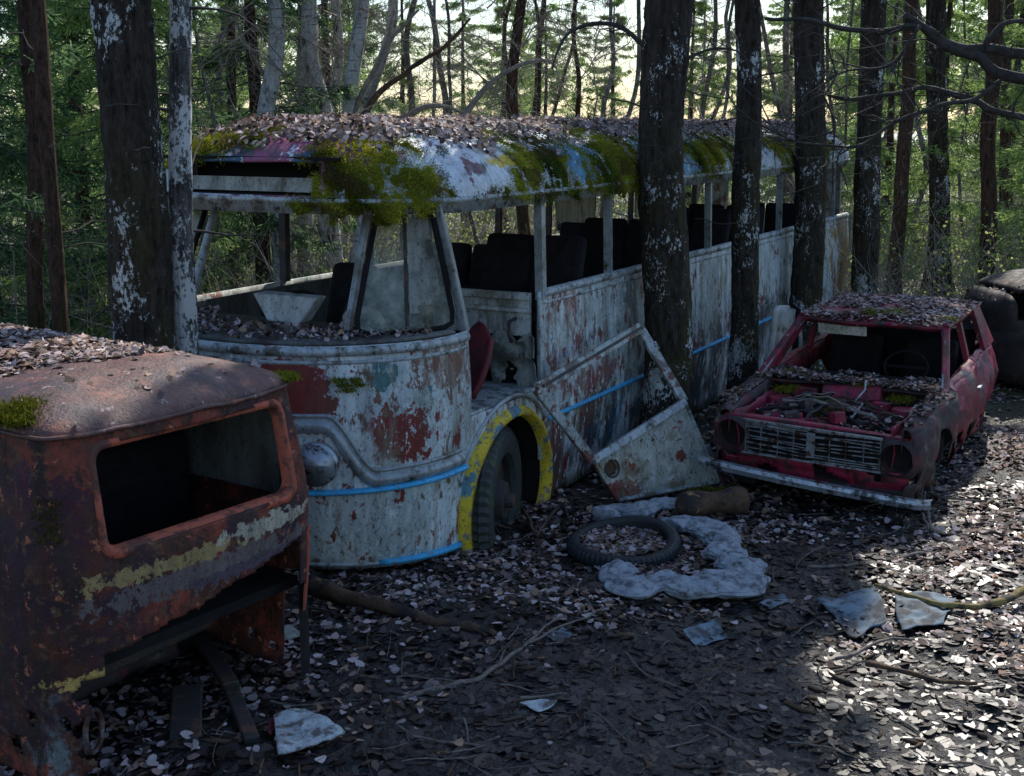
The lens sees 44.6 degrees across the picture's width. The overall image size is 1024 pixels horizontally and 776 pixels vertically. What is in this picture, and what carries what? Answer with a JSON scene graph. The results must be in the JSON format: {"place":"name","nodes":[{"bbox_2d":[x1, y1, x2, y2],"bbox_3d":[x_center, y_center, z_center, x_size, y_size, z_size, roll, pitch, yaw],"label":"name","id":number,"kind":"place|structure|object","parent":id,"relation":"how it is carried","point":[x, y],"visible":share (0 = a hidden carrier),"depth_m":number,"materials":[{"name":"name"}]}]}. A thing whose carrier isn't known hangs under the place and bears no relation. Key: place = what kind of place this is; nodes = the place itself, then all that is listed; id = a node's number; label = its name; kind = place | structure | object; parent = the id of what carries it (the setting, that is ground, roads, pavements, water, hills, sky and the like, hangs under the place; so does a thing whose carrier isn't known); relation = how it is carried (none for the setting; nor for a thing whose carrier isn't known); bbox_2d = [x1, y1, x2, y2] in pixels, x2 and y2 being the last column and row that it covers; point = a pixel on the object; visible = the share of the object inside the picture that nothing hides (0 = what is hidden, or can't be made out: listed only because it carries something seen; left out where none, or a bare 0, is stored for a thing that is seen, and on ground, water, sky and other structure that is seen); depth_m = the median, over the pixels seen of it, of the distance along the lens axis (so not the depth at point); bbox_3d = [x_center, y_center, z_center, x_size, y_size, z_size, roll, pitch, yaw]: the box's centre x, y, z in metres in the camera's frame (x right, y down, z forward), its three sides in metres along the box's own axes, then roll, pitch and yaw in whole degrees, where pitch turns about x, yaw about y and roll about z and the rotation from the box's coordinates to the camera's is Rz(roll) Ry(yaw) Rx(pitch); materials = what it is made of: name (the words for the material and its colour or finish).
{"place":"outdoors","nodes":[
{"label":"outdoors","id":0,"kind":"place"},
{"bbox_2d":[0,0,1018,131],"label":"sky","id":1,"kind":"structure","parent":0,"point":[721,11],"materials":[{"name":"white"}]},
{"bbox_2d":[0,132,1023,775],"bbox_3d":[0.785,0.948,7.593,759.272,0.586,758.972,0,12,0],"label":"ground","id":2,"kind":"structure","parent":0,"point":[618,766],"depth_m":6.26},
{"bbox_2d":[0,0,45,328],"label":"mossy tree","id":3,"kind":"object","parent":2,"relation":"on","point":[36,316],"visible":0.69,"depth_m":11.78,"materials":[{"name":"brown plant"}]},
{"bbox_2d":[0,0,107,333],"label":"mossy tree","id":4,"kind":"object","parent":2,"relation":"on","point":[52,214],"visible":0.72,"depth_m":10.79,"materials":[{"name":"brown plant"}]},
{"bbox_2d":[0,0,107,298],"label":"spruce tree","id":5,"kind":"object","parent":2,"relation":"on","point":[6,49],"visible":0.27,"depth_m":15.01,"materials":[{"name":"green plant"}]},
{"bbox_2d":[0,9,112,339],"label":"spruce tree","id":6,"kind":"object","parent":2,"relation":"on","point":[8,154],"visible":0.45,"depth_m":12.81,"materials":[{"name":"green plant"}]},
{"bbox_2d":[0,0,248,301],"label":"spruce tree","id":7,"kind":"object","parent":2,"relation":"on","point":[81,193],"visible":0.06,"depth_m":17.99,"materials":[{"name":"green plant"}]},
{"bbox_2d":[0,0,250,338],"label":"spruce tree","id":8,"kind":"object","parent":2,"relation":"on","point":[80,18],"visible":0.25,"depth_m":13.80,"materials":[{"name":"green plant"}]},
{"bbox_2d":[0,0,269,326],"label":"spruce tree","id":9,"kind":"object","parent":2,"relation":"on","point":[84,33],"visible":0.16,"depth_m":16.95,"materials":[{"name":"green plant"}]},
{"bbox_2d":[90,0,210,348],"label":"mossy tree","id":10,"kind":"object","parent":2,"relation":"on","point":[140,274],"visible":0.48,"depth_m":6.89,"materials":[{"name":"brown plant"}]},
{"bbox_2d":[6,0,302,293],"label":"bare tree","id":11,"kind":"object","parent":2,"relation":"on","point":[200,65],"visible":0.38,"depth_m":14.58,"materials":[{"name":"grey plant"}]},
{"bbox_2d":[17,0,291,231],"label":"spruce tree","id":12,"kind":"object","parent":2,"relation":"on","point":[163,113],"visible":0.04,"depth_m":21.10,"materials":[{"name":"green plant"}]},
{"bbox_2d":[0,329,309,775],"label":"rusty van","id":13,"kind":"object","parent":2,"relation":"on","point":[141,528],"visible":0.94,"depth_m":5.28,"materials":[{"name":"paint"}]},
{"bbox_2d":[0,322,259,430],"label":"van roof leaf litter","id":14,"kind":"object","parent":13,"relation":"on","point":[94,352],"visible":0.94,"depth_m":5.84,"materials":[{"name":"plant"}]},
{"bbox_2d":[74,0,284,355],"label":"mossy tree","id":15,"kind":"object","parent":2,"relation":"on","point":[180,195],"visible":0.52,"depth_m":7.13,"materials":[{"name":"white plant"}]},
{"bbox_2d":[169,683,202,738],"bbox_3d":[-1.498,1.496,5.751,0.140,0.040,0.545,-3,12,-13],"label":"plank","id":16,"kind":"object","parent":2,"relation":"on","point":[186,708],"visible":0.83,"depth_m":5.73,"materials":[{"name":"wood"}]},
{"bbox_2d":[192,630,238,687],"bbox_3d":[-1.547,1.351,6.390,0.080,0.040,0.866,-6,13,-26],"label":"plank","id":17,"kind":"object","parent":2,"relation":"on","point":[216,662],"visible":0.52,"depth_m":6.26,"materials":[{"name":"wood"}]},
{"bbox_2d":[155,0,391,291],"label":"spruce tree","id":18,"kind":"object","parent":2,"relation":"on","point":[258,219],"visible":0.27,"depth_m":16.50,"materials":[{"name":"green plant"}]},
{"bbox_2d":[215,0,367,275],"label":"birch tree","id":19,"kind":"object","parent":2,"relation":"on","point":[299,75],"visible":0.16,"depth_m":17.61,"materials":[{"name":"grey plant"}]},
{"bbox_2d":[192,0,398,280],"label":"birch tree","id":20,"kind":"object","parent":2,"relation":"on","point":[267,103],"visible":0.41,"depth_m":16.03,"materials":[{"name":"grey plant"}]},
{"bbox_2d":[218,0,427,262],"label":"birch tree","id":21,"kind":"object","parent":2,"relation":"on","point":[354,64],"visible":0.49,"depth_m":16.14,"materials":[{"name":"grey plant"}]},
{"bbox_2d":[248,0,400,239],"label":"spruce tree","id":22,"kind":"object","parent":2,"relation":"on","point":[292,11],"visible":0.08,"depth_m":24.04,"materials":[{"name":"green plant"}]},
{"bbox_2d":[196,0,455,257],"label":"birch tree","id":23,"kind":"object","parent":2,"relation":"on","point":[395,7],"visible":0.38,"depth_m":17.85,"materials":[{"name":"grey plant"}]},
{"bbox_2d":[240,0,425,272],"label":"birch tree","id":24,"kind":"object","parent":2,"relation":"on","point":[309,16],"visible":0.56,"depth_m":16.59,"materials":[{"name":"grey plant"}]},
{"bbox_2d":[255,0,441,257],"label":"birch tree","id":25,"kind":"object","parent":2,"relation":"on","point":[339,27],"visible":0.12,"depth_m":19.44,"materials":[{"name":"grey plant"}]},
{"bbox_2d":[287,0,457,248],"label":"bare tree","id":26,"kind":"object","parent":2,"relation":"on","point":[409,77],"visible":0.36,"depth_m":20.32,"materials":[{"name":"brown plant"}]},
{"bbox_2d":[212,0,575,117],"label":"curved birch","id":27,"kind":"object","parent":2,"relation":"on","point":[374,95],"visible":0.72,"depth_m":16.07,"materials":[{"name":"grey wood"}]},
{"bbox_2d":[307,574,496,636],"bbox_3d":[-0.658,1.236,6.987,1.333,0.123,0.139,8,14,34],"label":"broken log","id":28,"kind":"object","parent":2,"relation":"on","point":[325,589],"visible":0.95,"depth_m":7.02,"materials":[{"name":"brown wood"}]},
{"bbox_2d":[369,0,439,116],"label":"spruce tree","id":29,"kind":"object","parent":2,"relation":"on","point":[401,99],"visible":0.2,"depth_m":31.82,"materials":[{"name":"green plant"}]},
{"bbox_2d":[376,0,475,116],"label":"spruce tree","id":30,"kind":"object","parent":2,"relation":"on","point":[433,64],"visible":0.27,"depth_m":23.20,"materials":[{"name":"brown plant"}]},
{"bbox_2d":[427,0,493,120],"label":"spruce tree","id":31,"kind":"object","parent":2,"relation":"on","point":[459,18],"visible":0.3,"depth_m":40.38,"materials":[{"name":"green plant"}]},
{"bbox_2d":[420,0,554,242],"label":"bare tree","id":32,"kind":"object","parent":2,"relation":"on","point":[444,86],"visible":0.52,"depth_m":27.14,"materials":[{"name":"brown plant"}]},
{"bbox_2d":[450,0,537,233],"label":"spruce tree","id":33,"kind":"object","parent":2,"relation":"on","point":[505,25],"visible":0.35,"depth_m":25.14,"materials":[{"name":"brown plant"}]},
{"bbox_2d":[395,604,615,701],"bbox_3d":[-0.014,1.347,6.518,0.262,0.038,1.648,9,15,37],"label":"fallen branch","id":34,"kind":"object","parent":2,"relation":"on","point":[484,674],"visible":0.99,"depth_m":6.30,"materials":[{"name":"wood"}]},
{"bbox_2d":[395,0,617,244],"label":"bare tree","id":35,"kind":"object","parent":2,"relation":"on","point":[448,70],"visible":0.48,"depth_m":17.54,"materials":[{"name":"brown plant"}]},
{"bbox_2d":[163,121,850,568],"bbox_3d":[0.904,-1.074,12.350,2.510,3.069,11.409,6,13,28],"label":"wrecked bus","id":36,"kind":"object","parent":2,"relation":"on","point":[445,435],"visible":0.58,"depth_m":8.11,"materials":[{"name":"paint"}]},
{"bbox_2d":[197,301,431,341],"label":"ledge leaf litter","id":37,"kind":"object","parent":36,"relation":"on","point":[300,331],"visible":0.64,"depth_m":7.61,"materials":[{"name":"plant"}]},
{"bbox_2d":[164,111,851,191],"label":"roof leaf litter","id":38,"kind":"object","parent":36,"relation":"on","point":[325,126],"visible":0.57,"depth_m":8.13,"materials":[{"name":"brown plant"}]},
{"bbox_2d":[194,88,846,142],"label":"roof twigs","id":39,"kind":"object","parent":36,"relation":"on","point":[706,127],"visible":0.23,"depth_m":9.22,"materials":[{"name":"brown plant"}]},
{"bbox_2d":[464,0,552,232],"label":"spruce tree","id":40,"kind":"object","parent":2,"relation":"on","point":[493,30],"visible":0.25,"depth_m":28.99,"materials":[{"name":"green plant"}]},
{"bbox_2d":[455,0,565,233],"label":"spruce tree","id":41,"kind":"object","parent":2,"relation":"on","point":[536,66],"visible":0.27,"depth_m":29.02,"materials":[{"name":"brown plant"}]},
{"bbox_2d":[0,0,1023,206],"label":"distant forest","id":42,"kind":"object","parent":2,"relation":"on","point":[854,41],"visible":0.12,"depth_m":44.40,"materials":[{"name":"green plant"}]},
{"bbox_2d":[0,135,1023,369],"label":"undergrowth","id":43,"kind":"object","parent":2,"relation":"on","point":[467,225],"depth_m":17.52,"materials":[{"name":"green plant"}]},
{"bbox_2d":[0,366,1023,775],"bbox_3d":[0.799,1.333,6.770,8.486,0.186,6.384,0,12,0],"label":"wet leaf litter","id":44,"kind":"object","parent":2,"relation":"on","point":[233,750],"visible":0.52,"depth_m":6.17,"materials":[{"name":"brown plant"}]},
{"bbox_2d":[222,663,259,744],"bbox_3d":[-1.294,1.472,5.867,0.070,0.040,0.825,-5,13,-21],"label":"plank","id":45,"kind":"object","parent":44,"relation":"on","point":[246,726],"visible":0.76,"depth_m":5.71,"materials":[{"name":"wood"}]},
{"bbox_2d":[274,708,345,753],"bbox_3d":[-0.965,1.496,5.532,0.317,0.063,0.383,-8,14,-33],"label":"pale board","id":46,"kind":"object","parent":44,"relation":"on","point":[297,729],"visible":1,"depth_m":5.48,"materials":[{"name":"white"}]},
{"bbox_2d":[20,400,1023,775],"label":"twig litter","id":47,"kind":"object","parent":2,"relation":"on","point":[682,648],"visible":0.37,"depth_m":6.26,"materials":[{"name":"brown plant"}]},
{"bbox_2d":[411,0,642,219],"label":"bare tree","id":48,"kind":"object","parent":2,"relation":"on","point":[567,61],"visible":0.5,"depth_m":24.16,"materials":[{"name":"brown plant"}]},
{"bbox_2d":[460,0,611,234],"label":"bare tree","id":49,"kind":"object","parent":2,"relation":"on","point":[511,105],"visible":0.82,"depth_m":16.87,"materials":[{"name":"grey plant"}]},
{"bbox_2d":[468,0,614,232],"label":"bare tree","id":50,"kind":"object","parent":2,"relation":"on","point":[538,111],"visible":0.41,"depth_m":21.26,"materials":[{"name":"brown plant"}]},
{"bbox_2d":[521,12,572,120],"bbox_3d":[1.119,-8.265,37.206,2.603,5.728,2.518,-6,13,-27],"label":"spruce tree","id":51,"kind":"object","parent":2,"relation":"on","point":[551,84],"visible":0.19,"depth_m":36.82,"materials":[{"name":"green plant"}]},
{"bbox_2d":[89,476,1023,775],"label":"bark litter","id":52,"kind":"object","parent":2,"relation":"on","point":[647,766],"visible":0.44,"depth_m":6.34,"materials":[{"name":"brown wood"}]},
{"bbox_2d":[476,0,643,206],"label":"bare tree","id":53,"kind":"object","parent":2,"relation":"on","point":[577,111],"visible":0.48,"depth_m":20.35,"materials":[{"name":"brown plant"}]},
{"bbox_2d":[522,0,643,217],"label":"bare tree","id":54,"kind":"object","parent":2,"relation":"on","point":[638,69],"visible":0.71,"depth_m":18.31,"materials":[{"name":"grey plant"}]},
{"bbox_2d":[562,0,638,215],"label":"tree","id":55,"kind":"object","parent":2,"relation":"on","point":[603,108],"visible":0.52,"depth_m":30.97,"materials":[{"name":"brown plant"}]},
{"bbox_2d":[581,0,636,217],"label":"spruce tree","id":56,"kind":"object","parent":2,"relation":"on","point":[617,3],"visible":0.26,"depth_m":31.91,"materials":[{"name":"green plant"}]},
{"bbox_2d":[566,515,680,566],"bbox_3d":[0.727,1.013,8.141,0.743,0.128,0.743,-3,17,1],"label":"loose tyre","id":57,"kind":"object","parent":2,"relation":"on","point":[577,550],"visible":0.84,"depth_m":8.04,"materials":[{"name":"black rubber"}]},
{"bbox_2d":[581,525,666,555],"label":"leaf litter","id":58,"kind":"object","parent":57,"relation":"in","point":[608,537],"visible":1,"depth_m":8.10,"materials":[{"name":"plant"}]},
{"bbox_2d":[533,323,721,501],"bbox_3d":[0.735,0.202,9.191,1.786,1.234,0.540,-8,14,-34],"label":"detached bus door","id":59,"kind":"structure","parent":2,"relation":"on","point":[650,457],"depth_m":9.26,"materials":[{"name":"paint"}]},
{"bbox_2d":[592,496,676,520],"bbox_3d":[0.952,0.843,8.827,0.843,0.147,0.249,-6,13,-26],"label":"cloth roll","id":60,"kind":"object","parent":2,"relation":"on","point":[650,507],"visible":0.66,"depth_m":8.70,"materials":[{"name":"fabric"}]},
{"bbox_2d":[589,0,733,425],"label":"mossy tree","id":61,"kind":"object","parent":2,"relation":"on","point":[662,220],"visible":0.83,"depth_m":9.80,"materials":[{"name":"brown plant"}]},
{"bbox_2d":[524,3,771,88],"bbox_3d":[1.071,-2.634,9.518,1.958,0.712,0.742,0,12,0],"label":"dead branch cluster","id":62,"kind":"object","parent":61,"relation":"attached to","point":[630,33],"visible":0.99,"depth_m":9.55,"materials":[{"name":"wood"}]},
{"bbox_2d":[598,515,770,600],"bbox_3d":[1.047,1.054,7.937,1.060,0.141,1.491,0,12,0],"label":"stuffed cushion","id":63,"kind":"object","parent":2,"relation":"on","point":[737,572],"visible":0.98,"depth_m":7.43,"materials":[{"name":"grey fabric"}]},
{"bbox_2d":[616,0,790,118],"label":"bare tree","id":64,"kind":"object","parent":2,"relation":"on","point":[727,41],"visible":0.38,"depth_m":17.53,"materials":[{"name":"brown plant"}]},
{"bbox_2d":[683,618,727,645],"bbox_3d":[1.065,1.349,6.887,0.294,0.060,0.168,-8,14,-32],"label":"netting sheet","id":65,"kind":"object","parent":2,"relation":"on","point":[697,634],"visible":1,"depth_m":6.89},
{"bbox_2d":[684,0,731,207],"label":"spruce tree","id":66,"kind":"object","parent":2,"relation":"on","point":[690,80],"visible":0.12,"depth_m":26.98,"materials":[{"name":"green plant"}]},
{"bbox_2d":[684,5,735,203],"bbox_3d":[5.328,-7.814,34.240,2.766,6.086,2.676,-6,13,-27],"label":"spruce tree","id":67,"kind":"object","parent":2,"relation":"on","point":[720,79],"visible":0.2,"depth_m":33.73,"materials":[{"name":"green plant"}]},
{"bbox_2d":[675,484,749,515],"bbox_3d":[1.411,0.806,8.839,0.533,0.209,0.333,0,12,0],"label":"mossy log","id":68,"kind":"object","parent":2,"relation":"on","point":[729,499],"visible":0.98,"depth_m":8.76,"materials":[{"name":"brown wood"}]},
{"bbox_2d":[684,0,779,203],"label":"bare tree","id":69,"kind":"object","parent":2,"relation":"on","point":[707,78],"visible":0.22,"depth_m":21.21,"materials":[{"name":"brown plant"}]},
{"bbox_2d":[693,0,849,403],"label":"mossy tree","id":70,"kind":"object","parent":2,"relation":"on","point":[745,279],"visible":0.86,"depth_m":11.40,"materials":[{"name":"brown plant"}]},
{"bbox_2d":[711,1,839,202],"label":"bare tree","id":71,"kind":"object","parent":2,"relation":"on","point":[784,65],"visible":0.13,"depth_m":26.08,"materials":[{"name":"brown plant"}]},
{"bbox_2d":[768,303,802,356],"bbox_3d":[2.519,-0.228,11.487,0.360,1.109,0.250,-3,12,-15],"label":"vehicle seat","id":72,"kind":"object","parent":2,"relation":"on","point":[783,317],"visible":0.36,"depth_m":11.43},
{"bbox_2d":[729,1,843,211],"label":"spruce tree","id":73,"kind":"object","parent":2,"relation":"on","point":[791,62],"visible":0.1,"depth_m":29.15,"materials":[{"name":"green plant"}]},
{"bbox_2d":[730,0,845,198],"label":"spruce tree","id":74,"kind":"object","parent":2,"relation":"on","point":[770,39],"visible":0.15,"depth_m":32.78,"materials":[{"name":"green plant"}]},
{"bbox_2d":[726,1,918,202],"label":"bare tree","id":75,"kind":"object","parent":2,"relation":"on","point":[772,77],"visible":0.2,"depth_m":22.29,"materials":[{"name":"brown plant"}]},
{"bbox_2d":[785,0,877,369],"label":"mossy tree","id":76,"kind":"object","parent":2,"relation":"on","point":[807,274],"visible":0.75,"depth_m":13.58,"materials":[{"name":"brown plant"}]},
{"bbox_2d":[640,0,1023,225],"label":"dead tree","id":77,"kind":"object","parent":2,"relation":"on","point":[977,52],"visible":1,"depth_m":6.66,"materials":[{"name":"brown wood"}]},
{"bbox_2d":[691,295,998,509],"bbox_3d":[2.940,0.017,10.348,1.740,1.384,3.717,7,14,28],"label":"red car","id":78,"kind":"object","parent":2,"relation":"on","point":[824,451],"visible":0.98,"depth_m":9.35,"materials":[{"name":"red paint"}]},
{"bbox_2d":[722,363,950,433],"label":"engine bay leaf litter","id":79,"kind":"object","parent":78,"relation":"in","point":[925,407],"visible":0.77,"depth_m":9.58,"materials":[{"name":"plant"}]},
{"bbox_2d":[799,291,981,326],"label":"car roof leaf litter","id":80,"kind":"object","parent":78,"relation":"on","point":[945,303],"visible":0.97,"depth_m":10.57,"materials":[{"name":"plant"}]},
{"bbox_2d":[766,0,923,136],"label":"bare tree","id":81,"kind":"object","parent":2,"relation":"on","point":[828,66],"visible":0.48,"depth_m":24.18,"materials":[{"name":"brown plant"}]},
{"bbox_2d":[815,585,886,638],"bbox_3d":[1.984,1.252,7.021,0.418,0.105,0.476,-4,12,-16],"label":"netting sheet","id":82,"kind":"object","parent":2,"relation":"on","point":[866,605],"visible":1,"depth_m":6.99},
{"bbox_2d":[762,0,977,190],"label":"bare tree","id":83,"kind":"object","parent":2,"relation":"on","point":[847,66],"visible":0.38,"depth_m":20.38,"materials":[{"name":"brown plant"}]},
{"bbox_2d":[828,3,926,215],"bbox_3d":[9.524,-8.375,31.874,3.400,8.787,3.564,7,14,30],"label":"spruce tree","id":84,"kind":"object","parent":2,"relation":"on","point":[857,72],"visible":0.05,"depth_m":31.86,"materials":[{"name":"green plant"}]},
{"bbox_2d":[836,0,930,293],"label":"mossy tree","id":85,"kind":"object","parent":2,"relation":"on","point":[866,216],"visible":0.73,"depth_m":15.71,"materials":[{"name":"brown plant"}]},
{"bbox_2d":[832,0,957,221],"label":"spruce tree","id":86,"kind":"object","parent":2,"relation":"on","point":[922,5],"visible":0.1,"depth_m":27.38,"materials":[{"name":"green plant"}]},
{"bbox_2d":[840,0,959,254],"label":"spruce tree","id":87,"kind":"object","parent":2,"relation":"on","point":[888,160],"visible":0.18,"depth_m":24.41,"materials":[{"name":"green plant"}]},
{"bbox_2d":[881,0,956,294],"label":"mossy tree","id":88,"kind":"object","parent":2,"relation":"on","point":[902,165],"visible":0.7,"depth_m":18.60,"materials":[{"name":"brown plant"}]},
{"bbox_2d":[865,660,976,685],"bbox_3d":[2.019,1.423,6.190,0.535,0.034,0.089,6,13,26],"label":"fallen branch","id":89,"kind":"object","parent":2,"relation":"on","point":[872,664],"visible":1,"depth_m":6.19,"materials":[{"name":"brown wood"}]},
{"bbox_2d":[893,591,955,629],"bbox_3d":[2.307,1.227,6.933,0.353,0.067,0.521,3,12,13],"label":"netting sheet","id":90,"kind":"object","parent":2,"relation":"on","point":[911,612],"visible":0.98,"depth_m":6.90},
{"bbox_2d":[874,583,1023,609],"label":"fallen branch","id":91,"kind":"object","parent":90,"relation":"on","point":[1015,594],"visible":1,"depth_m":6.97,"materials":[{"name":"wood"}]},
{"bbox_2d":[844,0,1015,292],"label":"spruce tree","id":92,"kind":"object","parent":2,"relation":"on","point":[953,160],"visible":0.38,"depth_m":19.91,"materials":[{"name":"green plant"}]},
{"bbox_2d":[886,0,984,258],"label":"bare tree","id":93,"kind":"object","parent":2,"relation":"on","point":[925,164],"visible":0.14,"depth_m":23.49,"materials":[{"name":"plant"}]},
{"bbox_2d":[917,0,969,297],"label":"mossy tree","id":94,"kind":"object","parent":2,"relation":"on","point":[939,177],"visible":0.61,"depth_m":19.54,"materials":[{"name":"brown plant"}]},
{"bbox_2d":[883,0,1023,270],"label":"bare tree","id":95,"kind":"object","parent":2,"relation":"on","point":[962,134],"visible":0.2,"depth_m":22.65,"materials":[{"name":"brown plant"}]},
{"bbox_2d":[950,0,1023,286],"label":"mossy tree","id":96,"kind":"object","parent":2,"relation":"on","point":[987,152],"visible":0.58,"depth_m":18.16,"materials":[{"name":"brown plant"}]},
{"bbox_2d":[950,0,1023,254],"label":"spruce tree","id":97,"kind":"object","parent":2,"relation":"on","point":[1012,134],"visible":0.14,"depth_m":26.23,"materials":[{"name":"green plant"}]},
{"bbox_2d":[953,0,1023,261],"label":"spruce tree","id":98,"kind":"object","parent":2,"relation":"on","point":[1014,89],"visible":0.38,"depth_m":21.37,"materials":[{"name":"green plant"}]},
{"bbox_2d":[957,0,1022,264],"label":"mossy tree","id":99,"kind":"object","parent":2,"relation":"on","point":[1004,137],"visible":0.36,"depth_m":23.46,"materials":[{"name":"brown plant"}]},
{"bbox_2d":[962,269,1023,385],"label":"old car","id":100,"kind":"object","parent":2,"relation":"on","point":[1006,327],"visible":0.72,"depth_m":12.68,"materials":[{"name":"brown paint"}]},
{"bbox_2d":[962,61,1023,286],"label":"spruce tree","id":101,"kind":"object","parent":2,"relation":"on","point":[1018,184],"visible":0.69,"depth_m":18.33,"materials":[{"name":"green plant"}]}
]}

